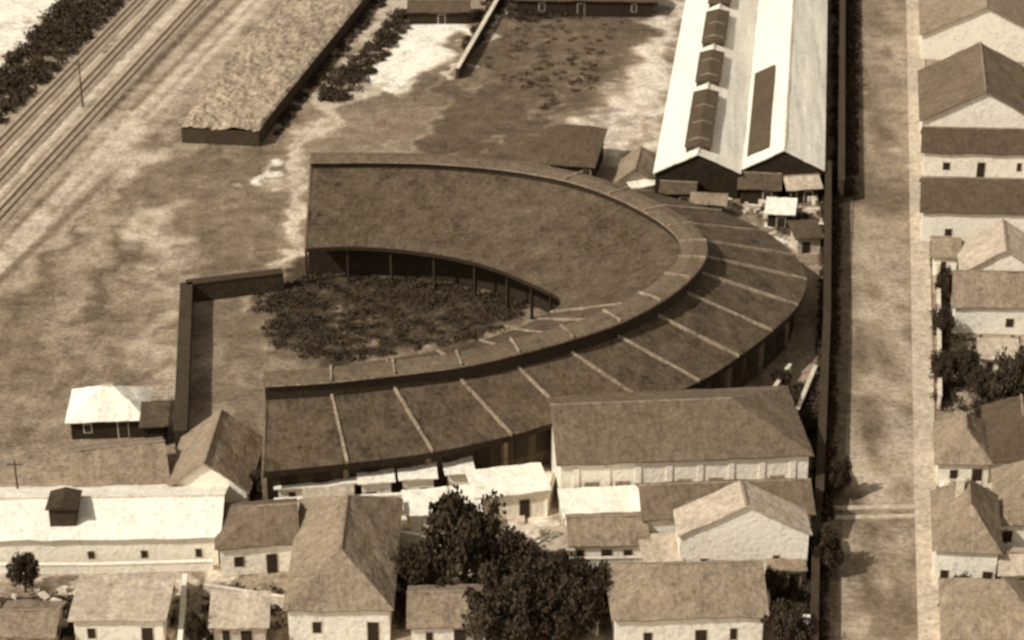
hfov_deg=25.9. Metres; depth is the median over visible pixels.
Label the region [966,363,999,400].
broadleaf tree
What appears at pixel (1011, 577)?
walls
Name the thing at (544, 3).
window frames
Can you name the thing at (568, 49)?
bushes
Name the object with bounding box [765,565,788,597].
broadleaf tree
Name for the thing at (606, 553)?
window panes
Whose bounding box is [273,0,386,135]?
hedge
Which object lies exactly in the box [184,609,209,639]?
broadleaf tree
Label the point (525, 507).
window panes
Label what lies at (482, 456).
wall windows
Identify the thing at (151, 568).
yard wall
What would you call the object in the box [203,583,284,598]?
coping
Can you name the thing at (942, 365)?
broadleaf tree
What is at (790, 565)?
roof
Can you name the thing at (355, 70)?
hedge
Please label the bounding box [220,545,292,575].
walls
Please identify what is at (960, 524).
roof
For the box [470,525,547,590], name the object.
broadleaf tree
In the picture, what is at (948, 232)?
window panes
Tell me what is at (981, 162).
window frames
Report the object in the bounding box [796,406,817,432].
broadleaf tree
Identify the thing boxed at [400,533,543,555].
yard wall
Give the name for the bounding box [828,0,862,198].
hedge
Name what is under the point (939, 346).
coping
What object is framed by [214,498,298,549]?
roof
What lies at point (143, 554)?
window panes
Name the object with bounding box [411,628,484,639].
walls
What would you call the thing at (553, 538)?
roof
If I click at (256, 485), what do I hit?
broadleaf tree
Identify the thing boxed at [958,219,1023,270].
cottage
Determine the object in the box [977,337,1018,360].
roof
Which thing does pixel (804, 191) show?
window frames
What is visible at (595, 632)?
yard wall
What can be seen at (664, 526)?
walls
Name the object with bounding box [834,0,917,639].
road
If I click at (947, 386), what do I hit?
garden plants
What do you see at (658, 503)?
roof
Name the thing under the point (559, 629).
broadleaf tree
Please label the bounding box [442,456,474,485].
wash house
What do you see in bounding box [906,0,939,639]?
pavement
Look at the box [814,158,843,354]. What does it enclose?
hedge
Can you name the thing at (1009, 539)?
window panes
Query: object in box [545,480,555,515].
yard wall
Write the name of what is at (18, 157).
railway track
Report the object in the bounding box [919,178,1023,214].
roof
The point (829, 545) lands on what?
broadleaf tree
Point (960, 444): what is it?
cottage
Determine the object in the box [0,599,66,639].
shed in garden
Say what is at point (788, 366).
coping
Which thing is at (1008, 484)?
cottage
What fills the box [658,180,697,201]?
store shed
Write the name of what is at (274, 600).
yard wall
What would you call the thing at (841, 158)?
coping
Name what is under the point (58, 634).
window frames
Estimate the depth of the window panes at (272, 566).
212.70 m
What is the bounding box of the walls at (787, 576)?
[771,572,801,588]
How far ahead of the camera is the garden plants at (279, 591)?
207.62 m
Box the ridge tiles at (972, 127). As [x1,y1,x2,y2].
[922,126,1023,129]
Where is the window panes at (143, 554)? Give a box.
[26,549,201,558]
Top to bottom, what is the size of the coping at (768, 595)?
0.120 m
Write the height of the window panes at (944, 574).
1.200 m
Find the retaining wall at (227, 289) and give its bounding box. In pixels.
[174,274,283,450]
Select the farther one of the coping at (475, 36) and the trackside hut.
the coping at (475, 36)
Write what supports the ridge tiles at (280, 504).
on the roof at (250, 524)
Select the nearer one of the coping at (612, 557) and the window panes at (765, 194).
the coping at (612, 557)
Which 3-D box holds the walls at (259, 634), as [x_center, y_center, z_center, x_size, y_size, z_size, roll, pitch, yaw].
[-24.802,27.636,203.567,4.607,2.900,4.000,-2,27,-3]
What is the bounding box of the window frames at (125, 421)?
[83,421,129,438]
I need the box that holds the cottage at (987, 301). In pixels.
[950,270,1023,334]
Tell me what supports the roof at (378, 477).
on the walls at (382, 488)
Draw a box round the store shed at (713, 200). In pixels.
[689,191,728,212]
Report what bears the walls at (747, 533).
on the ground
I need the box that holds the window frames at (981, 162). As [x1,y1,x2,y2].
[922,155,1022,176]
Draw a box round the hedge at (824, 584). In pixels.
[805,525,831,639]
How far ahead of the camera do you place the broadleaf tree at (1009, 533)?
216.03 m
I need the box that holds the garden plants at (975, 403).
[937,333,1021,411]
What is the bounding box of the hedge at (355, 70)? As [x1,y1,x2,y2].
[316,7,410,102]
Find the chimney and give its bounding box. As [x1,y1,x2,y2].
[955,477,964,496]
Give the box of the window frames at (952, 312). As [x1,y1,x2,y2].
[952,312,1014,327]
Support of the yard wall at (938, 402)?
on the ground
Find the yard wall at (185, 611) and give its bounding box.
[183,586,186,639]
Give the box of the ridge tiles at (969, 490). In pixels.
[967,478,970,502]
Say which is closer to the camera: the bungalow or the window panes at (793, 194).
the bungalow
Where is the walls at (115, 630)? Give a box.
[74,598,172,639]
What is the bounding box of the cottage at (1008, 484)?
[991,460,1023,547]
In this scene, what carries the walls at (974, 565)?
on the ground
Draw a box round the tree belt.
[0,0,128,124]
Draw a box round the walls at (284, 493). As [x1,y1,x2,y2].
[278,484,354,497]
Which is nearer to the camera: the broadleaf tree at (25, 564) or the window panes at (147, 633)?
the window panes at (147, 633)
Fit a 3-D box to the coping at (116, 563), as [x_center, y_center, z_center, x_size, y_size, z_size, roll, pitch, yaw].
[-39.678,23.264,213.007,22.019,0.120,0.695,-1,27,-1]
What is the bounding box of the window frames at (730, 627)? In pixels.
[642,627,737,639]
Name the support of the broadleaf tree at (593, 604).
on the ground
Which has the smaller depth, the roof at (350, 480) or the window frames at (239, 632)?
the window frames at (239, 632)
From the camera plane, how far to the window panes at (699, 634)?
201.52 m
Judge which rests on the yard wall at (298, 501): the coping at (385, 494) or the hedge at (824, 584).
the coping at (385, 494)
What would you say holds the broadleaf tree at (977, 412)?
on the ground
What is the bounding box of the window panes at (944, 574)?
[940,570,991,578]
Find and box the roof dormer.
[45,487,82,526]
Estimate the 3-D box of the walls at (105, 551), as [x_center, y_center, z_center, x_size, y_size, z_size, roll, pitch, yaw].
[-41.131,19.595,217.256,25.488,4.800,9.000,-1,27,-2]
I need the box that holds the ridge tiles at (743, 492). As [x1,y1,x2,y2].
[740,479,747,505]
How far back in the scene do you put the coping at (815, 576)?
206.66 m
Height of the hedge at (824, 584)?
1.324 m
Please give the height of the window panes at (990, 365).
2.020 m
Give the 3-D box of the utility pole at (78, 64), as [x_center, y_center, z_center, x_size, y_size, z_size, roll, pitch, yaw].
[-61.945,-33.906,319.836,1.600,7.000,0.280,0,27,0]
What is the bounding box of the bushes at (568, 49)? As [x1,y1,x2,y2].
[479,15,622,89]
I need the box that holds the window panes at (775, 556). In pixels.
[676,543,778,560]
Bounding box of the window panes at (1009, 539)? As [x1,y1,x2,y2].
[1002,531,1012,541]
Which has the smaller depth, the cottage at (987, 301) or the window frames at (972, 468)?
the window frames at (972, 468)
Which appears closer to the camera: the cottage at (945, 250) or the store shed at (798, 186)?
the cottage at (945, 250)
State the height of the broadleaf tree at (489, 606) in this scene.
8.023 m
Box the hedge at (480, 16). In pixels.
[460,0,506,49]
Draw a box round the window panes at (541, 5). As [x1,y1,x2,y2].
[539,3,635,15]
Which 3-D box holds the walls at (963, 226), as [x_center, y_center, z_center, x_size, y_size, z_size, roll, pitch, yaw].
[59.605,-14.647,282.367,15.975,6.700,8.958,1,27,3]
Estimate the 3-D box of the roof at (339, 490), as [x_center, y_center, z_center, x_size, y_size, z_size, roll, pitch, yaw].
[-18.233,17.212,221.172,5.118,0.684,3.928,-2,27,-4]
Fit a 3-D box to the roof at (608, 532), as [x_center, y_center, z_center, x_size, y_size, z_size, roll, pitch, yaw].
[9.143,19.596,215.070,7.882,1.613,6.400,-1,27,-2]
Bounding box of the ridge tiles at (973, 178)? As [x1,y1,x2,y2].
[921,176,1023,179]
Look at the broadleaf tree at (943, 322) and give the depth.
254.50 m
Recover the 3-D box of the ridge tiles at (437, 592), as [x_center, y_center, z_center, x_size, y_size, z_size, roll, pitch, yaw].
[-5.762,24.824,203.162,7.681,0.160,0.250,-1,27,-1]
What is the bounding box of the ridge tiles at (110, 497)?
[0,494,223,499]
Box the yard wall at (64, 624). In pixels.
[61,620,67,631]
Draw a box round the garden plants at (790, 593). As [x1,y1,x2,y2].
[770,582,809,613]
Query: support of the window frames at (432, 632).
attached to the walls at (439, 634)
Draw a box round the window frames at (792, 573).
[780,571,800,585]
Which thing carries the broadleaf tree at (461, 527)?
on the ground
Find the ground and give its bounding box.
[0,0,1023,639]
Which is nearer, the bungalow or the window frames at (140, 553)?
the bungalow
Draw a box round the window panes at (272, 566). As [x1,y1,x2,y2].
[234,554,277,572]
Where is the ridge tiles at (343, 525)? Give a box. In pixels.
[339,494,347,548]
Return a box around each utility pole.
[6,460,22,488]
[73,61,83,106]
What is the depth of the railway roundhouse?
248.80 m
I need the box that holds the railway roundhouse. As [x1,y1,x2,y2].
[261,152,806,499]
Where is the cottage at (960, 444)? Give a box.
[933,412,993,486]
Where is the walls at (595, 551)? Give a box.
[570,546,640,556]
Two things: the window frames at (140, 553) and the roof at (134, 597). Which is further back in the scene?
the window frames at (140, 553)
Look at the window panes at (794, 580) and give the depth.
210.47 m
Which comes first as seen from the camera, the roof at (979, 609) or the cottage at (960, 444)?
the roof at (979, 609)
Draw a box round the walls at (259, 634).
[214,629,266,639]
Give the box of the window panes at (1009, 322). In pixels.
[952,308,1013,326]
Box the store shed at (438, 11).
[407,0,470,23]
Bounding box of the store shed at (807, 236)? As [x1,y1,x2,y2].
[787,219,823,253]
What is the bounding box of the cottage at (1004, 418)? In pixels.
[981,394,1023,481]
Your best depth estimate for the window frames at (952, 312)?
257.05 m
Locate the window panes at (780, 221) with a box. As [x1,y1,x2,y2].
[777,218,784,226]
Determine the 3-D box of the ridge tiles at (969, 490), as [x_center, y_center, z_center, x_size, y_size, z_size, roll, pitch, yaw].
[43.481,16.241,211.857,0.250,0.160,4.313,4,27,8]
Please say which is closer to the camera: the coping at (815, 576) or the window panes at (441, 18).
the coping at (815, 576)
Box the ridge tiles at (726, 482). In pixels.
[638,478,810,486]
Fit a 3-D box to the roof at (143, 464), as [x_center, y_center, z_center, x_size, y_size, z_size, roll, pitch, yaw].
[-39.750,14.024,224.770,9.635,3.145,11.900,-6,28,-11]
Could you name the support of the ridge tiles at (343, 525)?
attached to the roof at (357, 572)
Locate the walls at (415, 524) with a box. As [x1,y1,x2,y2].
[407,516,441,533]
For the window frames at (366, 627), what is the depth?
202.62 m
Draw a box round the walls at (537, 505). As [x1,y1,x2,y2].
[479,492,545,520]
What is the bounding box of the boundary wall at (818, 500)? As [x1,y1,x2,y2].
[815,181,824,514]
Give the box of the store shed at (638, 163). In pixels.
[614,145,655,186]
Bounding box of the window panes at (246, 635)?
[222,630,251,639]
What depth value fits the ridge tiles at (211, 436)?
223.48 m
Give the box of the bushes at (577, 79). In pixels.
[509,51,598,109]
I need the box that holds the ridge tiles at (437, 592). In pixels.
[407,590,481,593]
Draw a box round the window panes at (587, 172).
[583,170,589,174]
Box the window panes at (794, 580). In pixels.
[783,573,799,588]
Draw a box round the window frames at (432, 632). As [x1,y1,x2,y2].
[425,628,465,639]
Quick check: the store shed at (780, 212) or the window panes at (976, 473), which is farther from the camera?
the store shed at (780, 212)
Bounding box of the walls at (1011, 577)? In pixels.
[1000,576,1023,578]
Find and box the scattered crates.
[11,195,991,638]
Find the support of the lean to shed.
on the ground
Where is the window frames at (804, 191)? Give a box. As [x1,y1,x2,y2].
[790,191,812,202]
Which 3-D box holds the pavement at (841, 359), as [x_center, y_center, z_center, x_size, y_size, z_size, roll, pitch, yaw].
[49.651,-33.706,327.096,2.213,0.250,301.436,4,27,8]
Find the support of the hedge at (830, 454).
on the ground
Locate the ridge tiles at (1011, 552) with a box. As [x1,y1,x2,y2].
[1003,551,1023,553]
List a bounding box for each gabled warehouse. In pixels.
[917,41,1023,145]
[918,0,1023,61]
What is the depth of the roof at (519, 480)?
222.09 m
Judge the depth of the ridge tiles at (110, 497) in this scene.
216.11 m
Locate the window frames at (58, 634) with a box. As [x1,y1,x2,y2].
[6,634,58,639]
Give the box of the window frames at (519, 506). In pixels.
[489,498,530,516]
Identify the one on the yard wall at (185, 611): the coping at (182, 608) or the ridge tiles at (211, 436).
the coping at (182, 608)
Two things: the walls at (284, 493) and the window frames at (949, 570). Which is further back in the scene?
the walls at (284, 493)
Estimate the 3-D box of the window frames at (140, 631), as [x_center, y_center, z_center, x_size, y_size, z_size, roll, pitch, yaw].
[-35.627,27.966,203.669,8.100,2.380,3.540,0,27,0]
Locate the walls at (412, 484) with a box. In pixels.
[402,480,433,489]
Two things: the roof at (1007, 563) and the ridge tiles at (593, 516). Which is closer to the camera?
the roof at (1007, 563)
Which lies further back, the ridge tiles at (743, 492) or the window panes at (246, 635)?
the ridge tiles at (743, 492)
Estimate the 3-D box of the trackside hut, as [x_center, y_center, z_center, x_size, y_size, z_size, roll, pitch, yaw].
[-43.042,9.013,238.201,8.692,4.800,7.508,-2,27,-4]
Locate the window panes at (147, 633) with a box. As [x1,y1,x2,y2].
[87,612,169,639]
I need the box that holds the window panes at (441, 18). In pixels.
[438,15,444,23]
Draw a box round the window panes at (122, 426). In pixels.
[84,422,128,437]
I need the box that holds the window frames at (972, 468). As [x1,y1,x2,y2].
[948,468,982,484]
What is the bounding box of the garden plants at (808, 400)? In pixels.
[789,381,819,447]
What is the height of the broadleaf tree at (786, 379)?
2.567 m
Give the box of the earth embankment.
[181,0,370,145]
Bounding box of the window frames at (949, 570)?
[932,551,993,578]
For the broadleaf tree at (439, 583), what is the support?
on the ground
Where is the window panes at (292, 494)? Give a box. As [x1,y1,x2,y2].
[289,492,295,496]
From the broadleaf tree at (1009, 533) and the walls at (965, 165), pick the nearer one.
the broadleaf tree at (1009, 533)
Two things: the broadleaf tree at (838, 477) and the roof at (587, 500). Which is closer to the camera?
the roof at (587, 500)
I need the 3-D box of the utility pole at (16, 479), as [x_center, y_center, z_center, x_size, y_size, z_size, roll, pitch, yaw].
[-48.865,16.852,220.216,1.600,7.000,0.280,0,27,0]
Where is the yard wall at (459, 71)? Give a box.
[456,0,502,78]
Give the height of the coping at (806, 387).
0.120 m
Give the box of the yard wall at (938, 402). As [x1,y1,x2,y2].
[936,273,940,409]
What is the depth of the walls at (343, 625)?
202.57 m
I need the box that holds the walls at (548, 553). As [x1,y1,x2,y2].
[546,551,569,555]
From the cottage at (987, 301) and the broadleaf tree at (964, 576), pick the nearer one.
the broadleaf tree at (964, 576)
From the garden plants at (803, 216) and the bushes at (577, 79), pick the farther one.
the bushes at (577, 79)
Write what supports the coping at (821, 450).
on the boundary wall at (818, 500)
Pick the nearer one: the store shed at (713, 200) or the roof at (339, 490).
the roof at (339, 490)
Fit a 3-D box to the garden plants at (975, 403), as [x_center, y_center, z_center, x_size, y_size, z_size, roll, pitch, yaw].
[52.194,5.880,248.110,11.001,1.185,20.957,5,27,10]
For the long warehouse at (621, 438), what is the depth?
222.09 m
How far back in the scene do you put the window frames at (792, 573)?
210.24 m
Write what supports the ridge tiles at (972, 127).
on the roof at (1000, 142)
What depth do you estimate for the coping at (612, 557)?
212.88 m
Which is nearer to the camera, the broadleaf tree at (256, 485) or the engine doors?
the broadleaf tree at (256, 485)
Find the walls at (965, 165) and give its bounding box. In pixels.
[921,153,1023,177]
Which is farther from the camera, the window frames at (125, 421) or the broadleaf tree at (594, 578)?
the window frames at (125, 421)
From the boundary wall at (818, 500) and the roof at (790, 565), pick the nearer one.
the roof at (790, 565)
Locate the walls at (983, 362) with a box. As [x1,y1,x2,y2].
[979,360,1011,373]
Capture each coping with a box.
[0,559,212,565]
[173,268,283,431]
[177,573,186,639]
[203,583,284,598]
[274,492,401,499]
[400,530,539,542]
[455,0,498,67]
[534,555,641,559]
[544,469,555,500]
[764,570,770,608]
[773,363,791,385]
[796,365,817,409]
[810,510,820,639]
[815,160,831,492]
[838,0,844,180]
[936,263,941,396]
[939,480,943,486]
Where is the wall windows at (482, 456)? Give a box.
[281,315,794,490]
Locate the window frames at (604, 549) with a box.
[576,549,632,556]
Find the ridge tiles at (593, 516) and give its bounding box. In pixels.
[566,514,640,518]
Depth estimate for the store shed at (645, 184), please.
291.59 m
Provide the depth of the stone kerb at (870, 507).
223.63 m
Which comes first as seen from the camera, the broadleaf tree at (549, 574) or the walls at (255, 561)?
the broadleaf tree at (549, 574)
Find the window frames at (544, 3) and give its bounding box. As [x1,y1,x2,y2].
[544,3,636,16]
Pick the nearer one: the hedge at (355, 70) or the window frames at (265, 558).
the window frames at (265, 558)
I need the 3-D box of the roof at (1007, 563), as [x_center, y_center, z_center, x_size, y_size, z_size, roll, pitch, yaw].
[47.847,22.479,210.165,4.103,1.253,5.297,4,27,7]
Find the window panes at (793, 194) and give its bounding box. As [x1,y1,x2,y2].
[791,191,811,202]
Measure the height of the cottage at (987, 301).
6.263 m
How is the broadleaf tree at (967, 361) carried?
on the ground
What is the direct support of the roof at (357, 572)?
on the walls at (343, 625)
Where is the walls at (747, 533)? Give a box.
[676,507,808,580]
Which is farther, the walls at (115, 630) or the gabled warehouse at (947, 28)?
the gabled warehouse at (947, 28)
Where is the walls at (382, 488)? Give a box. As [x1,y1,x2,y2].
[362,483,390,493]
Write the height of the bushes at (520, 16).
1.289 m
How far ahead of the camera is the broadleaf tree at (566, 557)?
209.59 m
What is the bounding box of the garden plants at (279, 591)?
[201,582,287,639]
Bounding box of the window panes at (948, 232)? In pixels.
[920,214,951,235]
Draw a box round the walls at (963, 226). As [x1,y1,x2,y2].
[920,213,1023,241]
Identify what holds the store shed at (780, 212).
on the ground
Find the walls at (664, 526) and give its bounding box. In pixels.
[648,515,809,541]
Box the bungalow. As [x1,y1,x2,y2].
[606,559,768,639]
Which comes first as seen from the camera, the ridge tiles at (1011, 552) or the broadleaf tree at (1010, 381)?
the ridge tiles at (1011, 552)
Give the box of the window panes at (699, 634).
[610,614,736,639]
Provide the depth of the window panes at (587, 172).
295.86 m
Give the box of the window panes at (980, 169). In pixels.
[922,153,1021,176]
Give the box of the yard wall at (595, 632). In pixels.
[587,621,598,635]
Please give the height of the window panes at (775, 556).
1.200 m
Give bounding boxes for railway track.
[0,0,149,155]
[0,0,173,188]
[0,0,208,227]
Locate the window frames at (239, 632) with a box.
[221,629,266,639]
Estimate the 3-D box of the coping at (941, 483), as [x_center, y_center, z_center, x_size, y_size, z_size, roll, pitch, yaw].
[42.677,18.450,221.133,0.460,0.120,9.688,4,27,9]
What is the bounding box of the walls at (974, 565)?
[931,536,997,585]
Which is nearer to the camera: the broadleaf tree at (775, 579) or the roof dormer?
the broadleaf tree at (775, 579)
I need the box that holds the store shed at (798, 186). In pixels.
[782,173,822,202]
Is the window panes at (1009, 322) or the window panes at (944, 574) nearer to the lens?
the window panes at (944, 574)
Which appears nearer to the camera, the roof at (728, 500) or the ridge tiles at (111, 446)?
the roof at (728, 500)
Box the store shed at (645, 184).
[626,179,654,192]
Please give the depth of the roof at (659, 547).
211.91 m
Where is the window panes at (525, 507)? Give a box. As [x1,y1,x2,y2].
[491,499,529,517]
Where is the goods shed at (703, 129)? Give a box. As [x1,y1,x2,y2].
[653,0,758,197]
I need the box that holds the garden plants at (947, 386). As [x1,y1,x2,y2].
[926,249,959,401]
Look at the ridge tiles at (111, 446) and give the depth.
223.93 m
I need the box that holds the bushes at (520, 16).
[500,0,658,22]
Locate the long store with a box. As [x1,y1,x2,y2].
[514,0,654,16]
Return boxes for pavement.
[820,0,859,639]
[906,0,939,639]
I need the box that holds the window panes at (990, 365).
[979,360,1002,375]
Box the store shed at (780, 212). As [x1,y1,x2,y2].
[764,197,796,227]
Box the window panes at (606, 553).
[577,550,631,556]
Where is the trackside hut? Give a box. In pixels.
[65,384,152,439]
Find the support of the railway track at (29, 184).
on the ground
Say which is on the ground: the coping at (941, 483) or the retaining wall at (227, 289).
the retaining wall at (227, 289)
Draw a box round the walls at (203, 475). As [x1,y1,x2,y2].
[173,454,261,501]
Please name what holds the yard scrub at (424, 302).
on the ground
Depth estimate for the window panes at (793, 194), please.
290.50 m
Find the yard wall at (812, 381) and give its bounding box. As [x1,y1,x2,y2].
[800,369,816,409]
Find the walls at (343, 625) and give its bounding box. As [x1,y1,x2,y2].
[288,611,392,639]
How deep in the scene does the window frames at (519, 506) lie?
221.41 m
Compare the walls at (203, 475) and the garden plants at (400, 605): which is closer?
the garden plants at (400, 605)
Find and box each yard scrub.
[247,271,535,362]
[359,275,497,303]
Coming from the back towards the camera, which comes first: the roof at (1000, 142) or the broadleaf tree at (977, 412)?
the roof at (1000, 142)
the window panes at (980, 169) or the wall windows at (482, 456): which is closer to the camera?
the wall windows at (482, 456)
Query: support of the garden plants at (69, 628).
on the ground
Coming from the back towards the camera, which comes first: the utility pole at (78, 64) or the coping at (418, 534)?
the utility pole at (78, 64)
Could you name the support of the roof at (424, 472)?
on the walls at (412, 484)
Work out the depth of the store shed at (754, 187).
290.25 m
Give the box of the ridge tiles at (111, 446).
[68,440,164,452]
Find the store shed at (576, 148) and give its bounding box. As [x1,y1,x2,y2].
[546,124,607,176]
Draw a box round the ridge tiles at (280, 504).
[257,502,297,506]
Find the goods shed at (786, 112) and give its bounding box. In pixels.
[742,0,827,194]
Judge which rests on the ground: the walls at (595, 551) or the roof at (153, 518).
the walls at (595, 551)
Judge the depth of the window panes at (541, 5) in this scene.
355.66 m
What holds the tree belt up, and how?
on the ground
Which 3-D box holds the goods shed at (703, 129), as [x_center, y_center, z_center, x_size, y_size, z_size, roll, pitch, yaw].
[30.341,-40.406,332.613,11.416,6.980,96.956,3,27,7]
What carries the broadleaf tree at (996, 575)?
on the ground
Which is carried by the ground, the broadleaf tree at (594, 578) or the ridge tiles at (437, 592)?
the broadleaf tree at (594, 578)
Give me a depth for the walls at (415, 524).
218.36 m
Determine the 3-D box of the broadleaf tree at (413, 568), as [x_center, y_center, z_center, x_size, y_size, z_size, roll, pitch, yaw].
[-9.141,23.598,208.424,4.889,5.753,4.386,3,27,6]
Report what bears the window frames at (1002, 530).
in the cottage at (1008, 484)
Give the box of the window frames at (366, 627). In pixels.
[311,621,379,639]
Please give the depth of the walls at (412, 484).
223.09 m
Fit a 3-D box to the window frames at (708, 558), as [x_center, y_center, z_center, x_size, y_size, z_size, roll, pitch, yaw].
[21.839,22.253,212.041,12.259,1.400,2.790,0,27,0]
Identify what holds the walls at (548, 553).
on the ground
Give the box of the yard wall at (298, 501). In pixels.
[297,496,403,511]
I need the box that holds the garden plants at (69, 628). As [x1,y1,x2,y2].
[0,586,178,639]
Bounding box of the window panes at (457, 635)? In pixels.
[426,630,464,639]
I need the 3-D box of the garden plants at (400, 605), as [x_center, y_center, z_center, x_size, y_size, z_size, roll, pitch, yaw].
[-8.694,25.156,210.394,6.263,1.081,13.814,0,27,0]
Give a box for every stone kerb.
[823,514,923,520]
[833,504,923,510]
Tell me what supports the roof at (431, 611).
on the walls at (439, 634)
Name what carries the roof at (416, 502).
on the walls at (415, 524)
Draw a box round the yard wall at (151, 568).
[0,562,212,573]
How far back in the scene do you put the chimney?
212.59 m
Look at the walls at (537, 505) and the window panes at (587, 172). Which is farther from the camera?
the window panes at (587, 172)
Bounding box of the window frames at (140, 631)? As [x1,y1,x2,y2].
[86,616,167,639]
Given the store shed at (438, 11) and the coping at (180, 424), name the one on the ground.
the store shed at (438, 11)
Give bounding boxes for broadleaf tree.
[5,551,39,592]
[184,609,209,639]
[244,467,261,500]
[390,540,438,592]
[419,483,507,583]
[434,577,456,587]
[461,611,488,639]
[462,562,550,639]
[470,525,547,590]
[506,552,586,626]
[533,602,586,639]
[551,548,578,579]
[551,587,607,639]
[564,556,612,612]
[760,598,814,639]
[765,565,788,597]
[771,366,791,385]
[779,385,797,404]
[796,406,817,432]
[809,523,843,571]
[827,455,852,497]
[930,349,956,385]
[931,303,954,339]
[934,265,952,295]
[949,571,972,577]
[953,341,980,385]
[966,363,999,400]
[969,405,981,418]
[989,345,1023,399]
[994,567,1014,578]
[1001,529,1010,543]
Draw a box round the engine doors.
[308,246,559,312]
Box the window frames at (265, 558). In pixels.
[233,553,278,573]
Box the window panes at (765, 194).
[763,192,770,199]
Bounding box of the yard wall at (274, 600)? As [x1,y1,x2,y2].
[203,586,283,609]
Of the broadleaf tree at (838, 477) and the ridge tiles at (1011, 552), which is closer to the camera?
the ridge tiles at (1011, 552)
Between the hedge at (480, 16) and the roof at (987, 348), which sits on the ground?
the hedge at (480, 16)
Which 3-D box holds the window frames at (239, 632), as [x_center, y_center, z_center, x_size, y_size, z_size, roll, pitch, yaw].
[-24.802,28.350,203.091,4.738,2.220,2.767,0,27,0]
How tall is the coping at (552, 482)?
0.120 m
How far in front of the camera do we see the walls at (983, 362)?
247.69 m
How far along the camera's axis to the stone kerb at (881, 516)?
222.12 m
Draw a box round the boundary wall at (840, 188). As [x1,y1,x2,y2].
[837,6,843,203]
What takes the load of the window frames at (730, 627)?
in the bungalow
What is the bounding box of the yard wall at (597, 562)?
[570,559,642,567]
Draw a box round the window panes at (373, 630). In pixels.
[312,622,378,639]
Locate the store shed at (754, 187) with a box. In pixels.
[737,171,781,203]
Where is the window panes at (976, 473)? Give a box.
[949,469,981,481]
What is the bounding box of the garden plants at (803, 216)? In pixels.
[739,190,823,244]
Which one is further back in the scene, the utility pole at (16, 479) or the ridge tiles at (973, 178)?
the ridge tiles at (973, 178)
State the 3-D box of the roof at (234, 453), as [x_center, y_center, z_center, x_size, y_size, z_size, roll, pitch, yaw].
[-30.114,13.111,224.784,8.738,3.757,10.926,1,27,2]
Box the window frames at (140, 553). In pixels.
[24,548,202,558]
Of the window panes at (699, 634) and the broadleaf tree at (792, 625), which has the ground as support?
the broadleaf tree at (792, 625)
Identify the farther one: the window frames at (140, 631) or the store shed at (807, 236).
the store shed at (807, 236)
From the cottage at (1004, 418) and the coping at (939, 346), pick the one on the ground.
the cottage at (1004, 418)
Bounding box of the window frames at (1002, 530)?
[1002,530,1013,542]
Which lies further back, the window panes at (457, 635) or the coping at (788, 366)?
the coping at (788, 366)
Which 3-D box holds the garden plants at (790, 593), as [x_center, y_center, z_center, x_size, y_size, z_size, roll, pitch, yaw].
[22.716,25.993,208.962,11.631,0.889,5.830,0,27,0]
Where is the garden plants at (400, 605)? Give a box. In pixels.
[392,552,447,630]
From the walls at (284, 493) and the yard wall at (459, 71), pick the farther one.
the yard wall at (459, 71)
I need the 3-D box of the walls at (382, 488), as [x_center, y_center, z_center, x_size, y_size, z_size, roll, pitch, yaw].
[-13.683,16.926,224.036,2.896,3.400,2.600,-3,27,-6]
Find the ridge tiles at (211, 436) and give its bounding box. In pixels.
[202,407,221,462]
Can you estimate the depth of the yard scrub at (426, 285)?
267.43 m
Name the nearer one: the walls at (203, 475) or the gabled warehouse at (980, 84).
the walls at (203, 475)
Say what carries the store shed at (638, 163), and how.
on the ground
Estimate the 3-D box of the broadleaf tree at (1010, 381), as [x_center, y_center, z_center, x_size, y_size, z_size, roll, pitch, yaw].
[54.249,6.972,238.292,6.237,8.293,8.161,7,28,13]
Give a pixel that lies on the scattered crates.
(171, 633)
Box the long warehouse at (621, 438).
[546,386,813,516]
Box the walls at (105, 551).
[0,497,224,564]
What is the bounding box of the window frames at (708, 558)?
[676,541,779,560]
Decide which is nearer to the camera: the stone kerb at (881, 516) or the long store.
the stone kerb at (881, 516)
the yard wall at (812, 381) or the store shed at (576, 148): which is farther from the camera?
the store shed at (576, 148)
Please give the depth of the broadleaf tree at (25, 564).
209.05 m
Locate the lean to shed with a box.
[139,401,169,444]
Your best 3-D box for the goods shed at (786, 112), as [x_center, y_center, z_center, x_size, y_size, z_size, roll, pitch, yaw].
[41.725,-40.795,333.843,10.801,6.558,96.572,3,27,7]
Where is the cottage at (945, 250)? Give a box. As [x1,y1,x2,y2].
[930,235,961,274]
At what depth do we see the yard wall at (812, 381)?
245.60 m
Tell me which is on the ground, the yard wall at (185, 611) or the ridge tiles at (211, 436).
the yard wall at (185, 611)
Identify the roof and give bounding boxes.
[0,484,228,541]
[67,573,175,621]
[68,437,169,486]
[166,410,262,493]
[208,591,270,629]
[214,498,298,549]
[274,477,356,489]
[282,495,402,611]
[303,484,353,497]
[356,468,395,484]
[397,461,437,480]
[401,484,482,516]
[406,584,483,629]
[465,462,551,498]
[539,525,574,551]
[557,485,639,518]
[565,511,649,546]
[634,478,815,521]
[638,533,683,561]
[673,480,812,537]
[766,558,807,571]
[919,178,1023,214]
[920,128,1023,155]
[930,480,1002,554]
[938,577,1023,639]
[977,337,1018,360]
[998,547,1023,576]
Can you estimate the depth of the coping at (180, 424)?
251.79 m
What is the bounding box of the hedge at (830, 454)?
[809,332,839,522]
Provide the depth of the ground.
290.41 m
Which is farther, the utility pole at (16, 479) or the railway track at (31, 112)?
the railway track at (31, 112)
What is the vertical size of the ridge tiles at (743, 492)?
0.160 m

